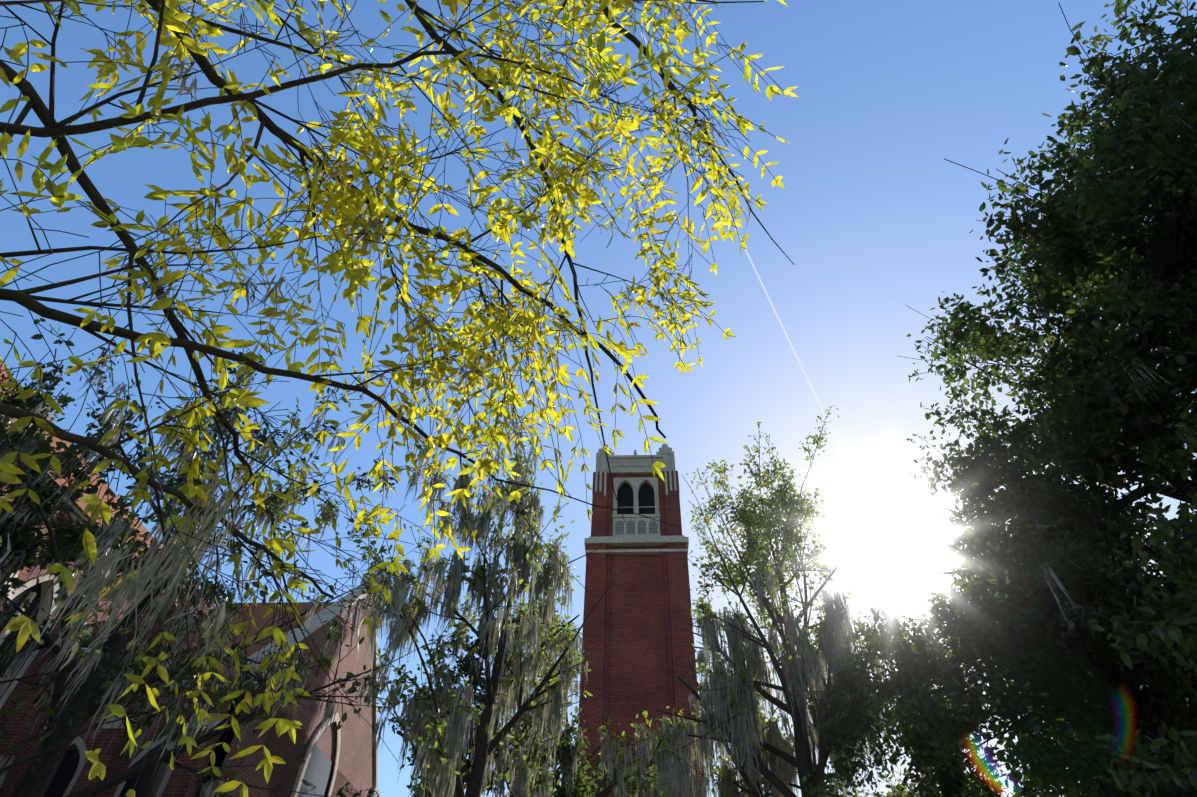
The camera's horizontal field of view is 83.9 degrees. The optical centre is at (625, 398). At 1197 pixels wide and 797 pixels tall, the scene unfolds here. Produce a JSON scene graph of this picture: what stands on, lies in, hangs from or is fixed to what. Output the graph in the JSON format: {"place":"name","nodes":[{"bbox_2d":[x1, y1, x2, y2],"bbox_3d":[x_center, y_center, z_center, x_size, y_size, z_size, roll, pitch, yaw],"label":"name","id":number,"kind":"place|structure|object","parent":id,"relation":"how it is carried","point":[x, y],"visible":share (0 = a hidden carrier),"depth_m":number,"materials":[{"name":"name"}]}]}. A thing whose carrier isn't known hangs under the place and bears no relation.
{"place":"outdoors","nodes":[
{"label":"outdoors","id":0,"kind":"place"},
{"bbox_2d":[0,0,1196,796],"label":"sky","id":1,"kind":"structure","parent":0,"point":[872,219],"materials":[{"name":"blue"}]},
{"bbox_2d":[577,444,704,796],"bbox_3d":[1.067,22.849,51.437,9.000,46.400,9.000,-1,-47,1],"label":"bell tower","id":2,"kind":"structure","parent":0,"point":[635,641],"depth_m":52.40,"materials":[{"name":"brick"}]},
{"label":"ground","id":3,"kind":"structure","parent":0,"visible":0},
{"bbox_2d":[0,362,286,786],"bbox_3d":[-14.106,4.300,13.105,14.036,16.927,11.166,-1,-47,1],"label":"oak tree","id":4,"kind":"object","parent":3,"relation":"on","point":[20,527],"visible":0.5,"depth_m":15.13,"materials":[{"name":"green plant"}]},
{"bbox_2d":[0,363,380,796],"bbox_3d":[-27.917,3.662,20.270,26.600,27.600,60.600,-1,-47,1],"label":"auditorium","id":5,"kind":"structure","parent":3,"relation":"on","point":[336,760],"depth_m":27.12,"materials":[{"name":"brick"}]},
{"bbox_2d":[0,318,475,796],"bbox_3d":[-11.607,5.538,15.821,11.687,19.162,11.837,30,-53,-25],"label":"oak tree","id":6,"kind":"object","parent":3,"relation":"on","point":[91,681],"visible":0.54,"depth_m":15.67,"materials":[{"name":"green plant"}]},
{"bbox_2d":[0,0,798,796],"bbox_3d":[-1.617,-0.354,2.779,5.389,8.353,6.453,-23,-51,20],"label":"pecan tree","id":7,"kind":"object","parent":3,"relation":"on","point":[348,198],"visible":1,"depth_m":3.61,"materials":[{"name":"yellow plant"}]},
{"bbox_2d":[341,619,554,796],"bbox_3d":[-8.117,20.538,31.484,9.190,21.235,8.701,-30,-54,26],"label":"tree","id":8,"kind":"object","parent":3,"relation":"on","point":[466,659],"visible":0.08,"depth_m":34.48,"materials":[{"name":"green plant"}]},
{"bbox_2d":[331,414,739,796],"bbox_3d":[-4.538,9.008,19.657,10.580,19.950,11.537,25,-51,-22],"label":"elm tree","id":9,"kind":"object","parent":3,"relation":"on","point":[441,746],"visible":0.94,"depth_m":18.83,"materials":[{"name":"green plant"}]},
{"bbox_2d":[433,608,673,796],"bbox_3d":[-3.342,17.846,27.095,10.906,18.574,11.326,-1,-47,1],"label":"oak tree","id":10,"kind":"object","parent":3,"relation":"on","point":[567,752],"visible":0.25,"depth_m":26.68,"materials":[{"name":"green plant"}]},
{"bbox_2d":[618,405,1006,796],"bbox_3d":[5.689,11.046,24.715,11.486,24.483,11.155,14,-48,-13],"label":"elm tree","id":11,"kind":"object","parent":3,"relation":"on","point":[758,746],"visible":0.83,"depth_m":24.03,"materials":[{"name":"green plant"}]},
{"bbox_2d":[798,0,1196,796],"bbox_3d":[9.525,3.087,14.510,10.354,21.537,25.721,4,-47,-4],"label":"live oak tree","id":12,"kind":"object","parent":3,"relation":"on","point":[1070,612],"visible":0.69,"depth_m":11.95,"materials":[{"name":"green plant"}]}
]}

